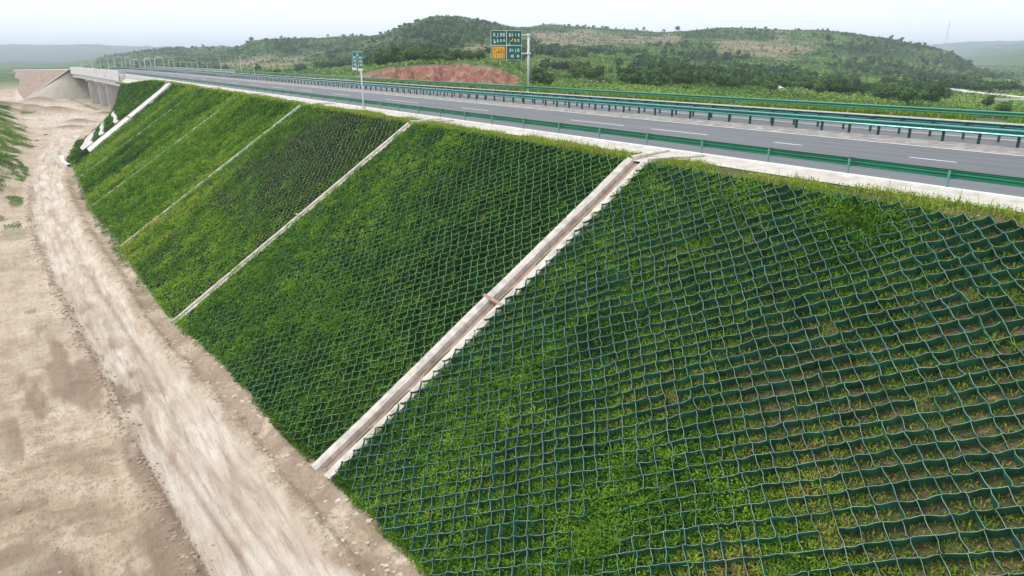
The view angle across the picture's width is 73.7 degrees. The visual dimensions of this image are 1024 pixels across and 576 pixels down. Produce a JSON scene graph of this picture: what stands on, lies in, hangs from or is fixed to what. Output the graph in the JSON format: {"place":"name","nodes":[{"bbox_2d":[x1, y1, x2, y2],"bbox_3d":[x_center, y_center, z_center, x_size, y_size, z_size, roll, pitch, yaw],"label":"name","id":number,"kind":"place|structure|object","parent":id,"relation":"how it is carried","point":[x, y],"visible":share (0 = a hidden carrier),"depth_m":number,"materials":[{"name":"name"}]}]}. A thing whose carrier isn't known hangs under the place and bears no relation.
{"place":"outdoors","nodes":[
{"label":"outdoors","id":0,"kind":"place"},
{"bbox_2d":[13,70,67,98],"bbox_3d":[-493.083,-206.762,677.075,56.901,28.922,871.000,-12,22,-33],"label":"embankment","id":1,"kind":"structure","parent":0,"point":[31,82],"depth_m":431.69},
{"bbox_2d":[17,69,69,69],"bbox_3d":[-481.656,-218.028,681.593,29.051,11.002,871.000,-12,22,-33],"label":"verge","id":2,"kind":"structure","parent":1,"relation":"on","point":[42,69],"depth_m":511.11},
{"bbox_2d":[24,69,90,99],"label":"slope paving","id":3,"kind":"structure","parent":1,"relation":"on","point":[66,85],"depth_m":343.91,"materials":[{"name":"concrete"}]},
{"bbox_2d":[0,87,429,575],"bbox_3d":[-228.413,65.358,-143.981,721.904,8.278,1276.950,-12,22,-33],"label":"ground","id":4,"kind":"structure","parent":0,"point":[235,503],"depth_m":32.79,"materials":[{"name":"soil"}]},
{"bbox_2d":[0,104,38,227],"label":"scrub","id":5,"kind":"object","parent":4,"relation":"on","point":[8,129],"visible":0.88,"depth_m":142.25,"materials":[{"name":"plant"}]},
{"bbox_2d":[60,155,70,165],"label":"concrete edging","id":6,"kind":"object","parent":4,"relation":"on","point":[64,162],"visible":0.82,"depth_m":125.62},
{"bbox_2d":[44,130,92,164],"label":"scrub","id":7,"kind":"object","parent":4,"relation":"on","point":[78,141],"visible":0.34,"depth_m":140.73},
{"bbox_2d":[0,154,147,287],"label":"scrub","id":8,"kind":"object","parent":4,"relation":"on","point":[87,209],"visible":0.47,"depth_m":86.60,"materials":[{"name":"plant"}]},
{"bbox_2d":[0,242,200,575],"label":"rubble","id":9,"kind":"object","parent":4,"relation":"on","point":[53,551],"visible":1,"depth_m":28.10,"materials":[{"name":"stone"}]},
{"bbox_2d":[23,186,214,575],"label":"rubble","id":10,"kind":"object","parent":4,"relation":"on","point":[174,536],"visible":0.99,"depth_m":32.62,"materials":[{"name":"stone"}]},
{"bbox_2d":[69,67,234,108],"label":"highway bridge","id":11,"kind":"structure","parent":4,"relation":"on","point":[103,88],"depth_m":272.75,"materials":[{"name":"concrete"}]},
{"bbox_2d":[64,166,422,575],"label":"rubble","id":12,"kind":"object","parent":4,"relation":"on","point":[367,522],"visible":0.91,"depth_m":29.92,"materials":[{"name":"stone"}]},
{"bbox_2d":[0,16,1023,215],"bbox_3d":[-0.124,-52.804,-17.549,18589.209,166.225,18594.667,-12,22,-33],"label":"hills","id":13,"kind":"structure","parent":0,"point":[32,56],"depth_m":904.99,"materials":[{"name":"plant"}]},
{"bbox_2d":[373,52,381,64],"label":"broadleaf tree","id":14,"kind":"object","parent":13,"relation":"on","point":[377,61],"visible":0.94,"depth_m":251.50,"materials":[{"name":"green plant"}]},
{"bbox_2d":[388,53,396,62],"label":"broadleaf tree","id":15,"kind":"object","parent":13,"relation":"on","point":[392,57],"visible":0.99,"depth_m":253.90,"materials":[{"name":"green plant"}]},
{"bbox_2d":[389,45,402,61],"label":"broadleaf tree","id":16,"kind":"object","parent":13,"relation":"on","point":[394,50],"visible":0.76,"depth_m":258.11,"materials":[{"name":"green plant"}]},
{"bbox_2d":[396,55,405,61],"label":"broadleaf tree","id":17,"kind":"object","parent":13,"relation":"on","point":[401,58],"visible":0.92,"depth_m":255.17,"materials":[{"name":"green plant"}]},
{"bbox_2d":[407,49,415,63],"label":"broadleaf tree","id":18,"kind":"object","parent":13,"relation":"on","point":[412,53],"visible":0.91,"depth_m":266.37,"materials":[{"name":"green plant"}]},
{"bbox_2d":[414,48,424,58],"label":"broadleaf tree","id":19,"kind":"object","parent":13,"relation":"on","point":[417,52],"visible":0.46,"depth_m":263.19,"materials":[{"name":"green plant"}]},
{"bbox_2d":[420,50,432,60],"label":"broadleaf tree","id":20,"kind":"object","parent":13,"relation":"on","point":[426,55],"visible":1,"depth_m":249.32,"materials":[{"name":"green plant"}]},
{"bbox_2d":[453,49,461,60],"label":"broadleaf tree","id":21,"kind":"object","parent":13,"relation":"on","point":[456,54],"visible":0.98,"depth_m":262.99,"materials":[{"name":"green plant"}]},
{"bbox_2d":[461,50,473,59],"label":"broadleaf tree","id":22,"kind":"object","parent":13,"relation":"on","point":[466,54],"visible":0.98,"depth_m":263.68,"materials":[{"name":"green plant"}]},
{"bbox_2d":[473,48,485,59],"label":"broadleaf tree","id":23,"kind":"object","parent":13,"relation":"on","point":[479,53],"visible":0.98,"depth_m":258.94,"materials":[{"name":"green plant"}]},
{"bbox_2d":[529,66,548,85],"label":"broadleaf tree","id":24,"kind":"object","parent":13,"relation":"on","point":[539,75],"visible":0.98,"depth_m":171.62,"materials":[{"name":"green plant"}]},
{"bbox_2d":[541,75,554,84],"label":"broadleaf tree","id":25,"kind":"object","parent":13,"relation":"on","point":[549,80],"visible":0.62,"depth_m":180.62,"materials":[{"name":"green plant"}]},
{"bbox_2d":[96,16,1014,78],"bbox_3d":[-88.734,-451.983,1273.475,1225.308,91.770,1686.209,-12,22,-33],"label":"woodland","id":26,"kind":"object","parent":13,"relation":"on","point":[472,25],"visible":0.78,"depth_m":810.52,"materials":[{"name":"green plant"}]},
{"bbox_2d":[96,15,1023,118],"bbox_3d":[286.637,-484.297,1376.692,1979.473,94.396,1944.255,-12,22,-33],"label":"shrub cover","id":27,"kind":"object","parent":13,"relation":"on","point":[959,99],"visible":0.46,"depth_m":680.64,"materials":[{"name":"green plant"}]},
{"bbox_2d":[566,66,583,78],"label":"broadleaf tree","id":28,"kind":"object","parent":13,"relation":"on","point":[577,71],"visible":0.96,"depth_m":235.84,"materials":[{"name":"green plant"}]},
{"bbox_2d":[146,29,1019,88],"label":"woodland","id":29,"kind":"object","parent":13,"relation":"on","point":[448,40],"visible":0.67,"depth_m":536.71,"materials":[{"name":"green plant"}]},
{"bbox_2d":[582,67,597,80],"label":"broadleaf tree","id":30,"kind":"object","parent":13,"relation":"on","point":[590,72],"visible":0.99,"depth_m":236.54,"materials":[{"name":"green plant"}]},
{"bbox_2d":[616,67,626,75],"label":"broadleaf tree","id":31,"kind":"object","parent":13,"relation":"on","point":[619,70],"visible":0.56,"depth_m":254.86,"materials":[{"name":"green plant"}]},
{"bbox_2d":[620,73,629,82],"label":"broadleaf tree","id":32,"kind":"object","parent":13,"relation":"on","point":[623,77],"visible":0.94,"depth_m":226.34,"materials":[{"name":"green plant"}]},
{"bbox_2d":[627,72,638,83],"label":"broadleaf tree","id":33,"kind":"object","parent":13,"relation":"on","point":[633,77],"visible":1,"depth_m":222.67,"materials":[{"name":"green plant"}]},
{"bbox_2d":[648,67,661,75],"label":"broadleaf tree","id":34,"kind":"object","parent":13,"relation":"on","point":[654,71],"visible":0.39,"depth_m":235.19,"materials":[{"name":"green plant"}]},
{"bbox_2d":[651,79,662,85],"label":"broadleaf tree","id":35,"kind":"object","parent":13,"relation":"on","point":[657,83],"visible":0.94,"depth_m":206.82,"materials":[{"name":"green plant"}]},
{"bbox_2d":[657,66,670,75],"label":"broadleaf tree","id":36,"kind":"object","parent":13,"relation":"on","point":[664,70],"visible":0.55,"depth_m":229.16,"materials":[{"name":"green plant"}]},
{"bbox_2d":[670,71,686,86],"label":"broadleaf tree","id":37,"kind":"object","parent":13,"relation":"on","point":[675,77],"visible":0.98,"depth_m":220.50,"materials":[{"name":"green plant"}]},
{"bbox_2d":[674,64,685,72],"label":"broadleaf tree","id":38,"kind":"object","parent":13,"relation":"on","point":[681,67],"visible":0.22,"depth_m":239.47,"materials":[{"name":"green plant"}]},
{"bbox_2d":[683,71,694,84],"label":"broadleaf tree","id":39,"kind":"object","parent":13,"relation":"on","point":[689,78],"visible":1,"depth_m":218.46,"materials":[{"name":"green plant"}]},
{"bbox_2d":[357,46,1023,102],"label":"woodland","id":40,"kind":"object","parent":13,"relation":"on","point":[643,74],"visible":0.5,"depth_m":348.79,"materials":[{"name":"green plant"}]},
{"bbox_2d":[704,69,714,82],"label":"broadleaf tree","id":41,"kind":"object","parent":13,"relation":"on","point":[707,75],"visible":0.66,"depth_m":241.78,"materials":[{"name":"green plant"}]},
{"bbox_2d":[712,73,726,85],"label":"broadleaf tree","id":42,"kind":"object","parent":13,"relation":"on","point":[720,81],"visible":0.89,"depth_m":232.35,"materials":[{"name":"green plant"}]},
{"bbox_2d":[728,77,740,87],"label":"broadleaf tree","id":43,"kind":"object","parent":13,"relation":"on","point":[737,80],"visible":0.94,"depth_m":223.03,"materials":[{"name":"green plant"}]},
{"bbox_2d":[749,79,758,85],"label":"broadleaf tree","id":44,"kind":"object","parent":13,"relation":"on","point":[753,82],"visible":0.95,"depth_m":247.31,"materials":[{"name":"green plant"}]},
{"bbox_2d":[763,80,778,91],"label":"broadleaf tree","id":45,"kind":"object","parent":13,"relation":"on","point":[771,85],"visible":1,"depth_m":219.79,"materials":[{"name":"green plant"}]},
{"bbox_2d":[797,81,806,88],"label":"broadleaf tree","id":46,"kind":"object","parent":13,"relation":"on","point":[801,83],"visible":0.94,"depth_m":255.30,"materials":[{"name":"green plant"}]},
{"bbox_2d":[805,78,817,87],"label":"broadleaf tree","id":47,"kind":"object","parent":13,"relation":"on","point":[811,81],"visible":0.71,"depth_m":262.41,"materials":[{"name":"green plant"}]},
{"bbox_2d":[813,82,825,92],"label":"broadleaf tree","id":48,"kind":"object","parent":13,"relation":"on","point":[819,88],"visible":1,"depth_m":224.74,"materials":[{"name":"green plant"}]},
{"bbox_2d":[837,77,850,92],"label":"broadleaf tree","id":49,"kind":"object","parent":13,"relation":"on","point":[843,83],"visible":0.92,"depth_m":250.99,"materials":[{"name":"green plant"}]},
{"bbox_2d":[847,78,860,92],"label":"broadleaf tree","id":50,"kind":"object","parent":13,"relation":"on","point":[854,85],"visible":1,"depth_m":244.82,"materials":[{"name":"green plant"}]},
{"bbox_2d":[858,82,872,92],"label":"broadleaf tree","id":51,"kind":"object","parent":13,"relation":"on","point":[864,88],"visible":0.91,"depth_m":245.91,"materials":[{"name":"green plant"}]},
{"bbox_2d":[874,86,889,98],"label":"broadleaf tree","id":52,"kind":"object","parent":13,"relation":"on","point":[883,89],"visible":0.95,"depth_m":227.98,"materials":[{"name":"green plant"}]},
{"bbox_2d":[885,85,905,99],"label":"broadleaf tree","id":53,"kind":"object","parent":13,"relation":"on","point":[892,89],"visible":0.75,"depth_m":224.98,"materials":[{"name":"green plant"}]},
{"bbox_2d":[895,87,920,104],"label":"broadleaf tree","id":54,"kind":"object","parent":13,"relation":"on","point":[907,94],"visible":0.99,"depth_m":172.26,"materials":[{"name":"green plant"}]},
{"bbox_2d":[913,84,922,91],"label":"broadleaf tree","id":55,"kind":"object","parent":13,"relation":"on","point":[919,88],"visible":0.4,"depth_m":218.22,"materials":[{"name":"green plant"}]},
{"bbox_2d":[915,90,928,100],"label":"broadleaf tree","id":56,"kind":"object","parent":13,"relation":"on","point":[921,94],"visible":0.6,"depth_m":215.32,"materials":[{"name":"green plant"}]},
{"bbox_2d":[924,84,940,102],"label":"broadleaf tree","id":57,"kind":"object","parent":13,"relation":"on","point":[934,92],"visible":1,"depth_m":203.33,"materials":[{"name":"green plant"}]},
{"bbox_2d":[935,83,945,97],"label":"broadleaf tree","id":58,"kind":"object","parent":13,"relation":"on","point":[942,93],"visible":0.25,"depth_m":219.57,"materials":[{"name":"green plant"}]},
{"bbox_2d":[943,87,953,99],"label":"broadleaf tree","id":59,"kind":"object","parent":13,"relation":"on","point":[949,91],"visible":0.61,"depth_m":244.50,"materials":[{"name":"green plant"}]},
{"bbox_2d":[981,95,994,106],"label":"broadleaf tree","id":60,"kind":"object","parent":13,"relation":"on","point":[988,101],"visible":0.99,"depth_m":204.96,"materials":[{"name":"green plant"}]},
{"bbox_2d":[994,102,1012,118],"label":"broadleaf tree","id":61,"kind":"object","parent":13,"relation":"on","point":[1006,107],"visible":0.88,"depth_m":155.49,"materials":[{"name":"green plant"}]},
{"bbox_2d":[0,0,1023,47],"label":"sky","id":62,"kind":"structure","parent":0,"point":[154,23],"materials":[{"name":"white"}]},
{"bbox_2d":[82,83,1023,575],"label":"embankment","id":63,"kind":"structure","parent":0,"point":[946,489],"depth_m":19.63,"materials":[{"name":"soil"}]},
{"bbox_2d":[80,130,95,149],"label":"concrete edging","id":64,"kind":"object","parent":63,"relation":"on","point":[88,141],"visible":0.76,"depth_m":134.43,"materials":[{"name":"concrete"}]},
{"bbox_2d":[98,122,104,135],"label":"concrete edging","id":65,"kind":"object","parent":63,"relation":"on","point":[101,131],"visible":0.72,"depth_m":138.07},
{"bbox_2d":[111,111,119,123],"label":"concrete edging","id":66,"kind":"object","parent":63,"relation":"on","point":[115,117],"visible":0.82,"depth_m":141.90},
{"bbox_2d":[68,80,165,156],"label":"slope plants","id":67,"kind":"object","parent":63,"relation":"on","point":[131,97],"visible":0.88,"depth_m":151.00,"materials":[{"name":"plant"}]},
{"bbox_2d":[87,82,171,151],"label":"concrete stairway","id":68,"kind":"object","parent":63,"relation":"on","point":[115,128],"visible":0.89,"depth_m":130.83,"materials":[{"name":"concrete"}]},
{"bbox_2d":[70,83,199,176],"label":"slope plants","id":69,"kind":"object","parent":63,"relation":"on","point":[161,103],"visible":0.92,"depth_m":120.60,"materials":[{"name":"plant"}]},
{"bbox_2d":[75,87,196,169],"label":"geocell mat","id":70,"kind":"object","parent":63,"relation":"on","point":[84,154],"visible":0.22,"depth_m":123.58,"materials":[{"name":"plastic"}]},
{"bbox_2d":[78,87,220,177],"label":"drain gutter","id":71,"kind":"object","parent":63,"relation":"on","point":[154,121],"visible":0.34,"depth_m":114.75,"materials":[{"name":"concrete"}]},
{"bbox_2d":[79,88,235,205],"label":"slope plants","id":72,"kind":"object","parent":63,"relation":"on","point":[151,134],"visible":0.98,"depth_m":101.57,"materials":[{"name":"plant"}]},
{"bbox_2d":[87,90,230,200],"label":"geocell mat","id":73,"kind":"object","parent":63,"relation":"on","point":[154,141],"visible":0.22,"depth_m":100.69,"materials":[{"name":"plastic"}]},
{"bbox_2d":[94,93,264,203],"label":"drain gutter","id":74,"kind":"object","parent":63,"relation":"on","point":[179,139],"visible":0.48,"depth_m":93.47,"materials":[{"name":"concrete"}]},
{"bbox_2d":[90,94,299,244],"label":"slope plants","id":75,"kind":"object","parent":63,"relation":"on","point":[163,172],"visible":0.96,"depth_m":80.83,"materials":[{"name":"plant"}]},
{"bbox_2d":[96,96,295,239],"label":"geocell mat","id":76,"kind":"object","parent":63,"relation":"on","point":[175,187],"visible":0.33,"depth_m":80.72,"materials":[{"name":"plastic"}]},
{"bbox_2d":[119,102,333,247],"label":"drain gutter","id":77,"kind":"object","parent":63,"relation":"on","point":[288,114],"visible":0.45,"depth_m":72.63,"materials":[{"name":"concrete"}]},
{"bbox_2d":[117,103,409,317],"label":"slope plants","id":78,"kind":"object","parent":63,"relation":"on","point":[141,234],"visible":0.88,"depth_m":59.65,"materials":[{"name":"plant"}]},
{"bbox_2d":[125,106,403,316],"bbox_3d":[-23.665,-8.629,61.618,19.805,13.405,25.742,-12,22,-33],"label":"geocell mat","id":79,"kind":"object","parent":63,"relation":"on","point":[337,129],"visible":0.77,"depth_m":58.96,"materials":[{"name":"plastic"}]},
{"bbox_2d":[171,118,453,323],"bbox_3d":[-14.650,-5.593,52.163,22.614,13.219,2.320,-12,22,-33],"label":"drain gutter","id":80,"kind":"object","parent":63,"relation":"on","point":[189,308],"visible":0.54,"depth_m":51.32,"materials":[{"name":"concrete"}]},
{"bbox_2d":[171,121,624,461],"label":"slope plants","id":81,"kind":"object","parent":63,"relation":"on","point":[277,423],"visible":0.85,"depth_m":40.66,"materials":[{"name":"plant"}]},
{"bbox_2d":[182,124,626,455],"bbox_3d":[-8.508,-2.124,41.328,18.978,12.888,24.259,-12,22,-33],"label":"geocell mat","id":82,"kind":"object","parent":63,"relation":"on","point":[446,266],"visible":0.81,"depth_m":37.53,"materials":[{"name":"plastic"}]},
{"bbox_2d":[311,149,704,478],"bbox_3d":[0.461,0.448,32.508,21.045,12.154,2.800,-12,22,-33],"label":"drain gutter","id":83,"kind":"object","parent":63,"relation":"on","point":[345,444],"visible":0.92,"depth_m":31.45,"materials":[{"name":"concrete"}]},
{"bbox_2d":[200,123,1023,575],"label":"slope weeds","id":84,"kind":"object","parent":63,"relation":"on","point":[660,453],"visible":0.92,"depth_m":26.82,"materials":[{"name":"plant"}]},
{"bbox_2d":[328,160,1023,575],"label":"slope plants","id":85,"kind":"object","parent":63,"relation":"on","point":[860,216],"visible":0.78,"depth_m":23.05,"materials":[{"name":"plant"}]},
{"bbox_2d":[337,161,1023,575],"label":"geocell mat","id":86,"kind":"object","parent":63,"relation":"on","point":[879,367],"visible":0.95,"depth_m":22.56,"materials":[{"name":"plastic"}]},
{"bbox_2d":[105,69,1023,196],"bbox_3d":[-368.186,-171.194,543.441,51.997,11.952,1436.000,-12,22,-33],"label":"road","id":87,"kind":"structure","parent":0,"point":[1004,164],"depth_m":42.76,"materials":[{"name":"asphalt"}]},
{"bbox_2d":[121,69,181,73],"bbox_3d":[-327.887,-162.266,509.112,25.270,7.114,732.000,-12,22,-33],"label":"median strip","id":88,"kind":"object","parent":87,"relation":"on","point":[153,71],"visible":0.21,"depth_m":266.73,"materials":[{"name":"concrete"}]},
{"bbox_2d":[116,70,950,161],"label":"lane markings","id":89,"kind":"object","parent":87,"relation":"on","point":[659,129],"visible":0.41,"depth_m":47.75,"materials":[{"name":"paint"}]},
{"bbox_2d":[119,69,1021,155],"bbox_3d":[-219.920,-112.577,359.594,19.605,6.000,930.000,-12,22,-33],"label":"lane markings","id":90,"kind":"object","parent":87,"relation":"on","point":[696,124],"visible":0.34,"depth_m":49.82,"materials":[{"name":"paint"}]},
{"bbox_2d":[126,74,1023,201],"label":"kerb","id":91,"kind":"structure","parent":87,"relation":"on","point":[996,195],"depth_m":33.59,"materials":[{"name":"concrete"}]},
{"bbox_2d":[181,73,1023,154],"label":"median strip","id":92,"kind":"object","parent":87,"relation":"on","point":[966,146],"visible":0.97,"depth_m":51.20,"materials":[{"name":"concrete"}]},
{"bbox_2d":[111,67,1023,147],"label":"guardrail","id":93,"kind":"object","parent":92,"relation":"on","point":[979,131],"visible":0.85,"depth_m":54.79,"materials":[{"name":"metal"}]},
{"bbox_2d":[131,69,1023,147],"bbox_3d":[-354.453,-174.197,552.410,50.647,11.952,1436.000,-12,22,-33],"label":"road","id":94,"kind":"structure","parent":0,"point":[937,135],"depth_m":56.02,"materials":[{"name":"asphalt"}]},
{"bbox_2d":[124,67,1023,141],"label":"guardrail","id":95,"kind":"object","parent":94,"relation":"on","point":[988,125],"visible":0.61,"depth_m":58.26,"materials":[{"name":"metal"}]},
{"bbox_2d":[221,75,1016,140],"bbox_3d":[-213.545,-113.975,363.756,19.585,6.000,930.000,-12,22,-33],"label":"lane markings","id":96,"kind":"object","parent":94,"relation":"on","point":[733,117],"visible":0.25,"depth_m":57.73,"materials":[{"name":"paint"}]},
{"bbox_2d":[239,73,1023,125],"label":"kerb","id":97,"kind":"structure","parent":94,"relation":"on","point":[714,104],"depth_m":71.16,"materials":[{"name":"concrete"}]},
{"bbox_2d":[233,94,1023,225],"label":"embankment","id":98,"kind":"structure","parent":0,"point":[954,212],"depth_m":25.79,"materials":[{"name":"plant"}]},
{"bbox_2d":[115,77,1023,224],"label":"verge","id":99,"kind":"structure","parent":98,"relation":"on","point":[835,179],"depth_m":31.56,"materials":[{"name":"green plant"}]},
{"bbox_2d":[352,51,363,107],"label":"road sign","id":100,"kind":"object","parent":99,"relation":"on","point":[354,61],"visible":0.96,"depth_m":67.93,"materials":[{"name":"metal"}]},
{"bbox_2d":[127,72,1023,187],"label":"guardrail","id":101,"kind":"object","parent":99,"relation":"on","point":[948,174],"visible":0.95,"depth_m":34.22,"materials":[{"name":"metal"}]},
{"bbox_2d":[387,115,1019,212],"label":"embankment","id":102,"kind":"structure","parent":0,"point":[766,173],"depth_m":88.53,"materials":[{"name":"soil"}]},
{"bbox_2d":[491,30,531,91],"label":"road sign","id":103,"kind":"object","parent":102,"relation":"on","point":[506,44],"visible":0.99,"depth_m":101.43,"materials":[{"name":"metal"}]},
{"bbox_2d":[147,67,1023,121],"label":"guardrail","id":104,"kind":"object","parent":102,"relation":"on","point":[935,110],"visible":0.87,"depth_m":73.40,"materials":[{"name":"metal"}]},
{"bbox_2d":[348,73,1023,123],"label":"verge grass","id":105,"kind":"structure","parent":102,"relation":"on","point":[871,111],"depth_m":73.76,"materials":[{"name":"plant"}]},
{"bbox_2d":[952,88,1023,98],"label":"path","id":106,"kind":"structure","parent":0,"point":[983,93],"depth_m":329.30,"materials":[{"name":"concrete"}]},
{"bbox_2d":[983,98,1023,101],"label":"path","id":107,"kind":"structure","parent":0,"point":[1002,100],"depth_m":279.73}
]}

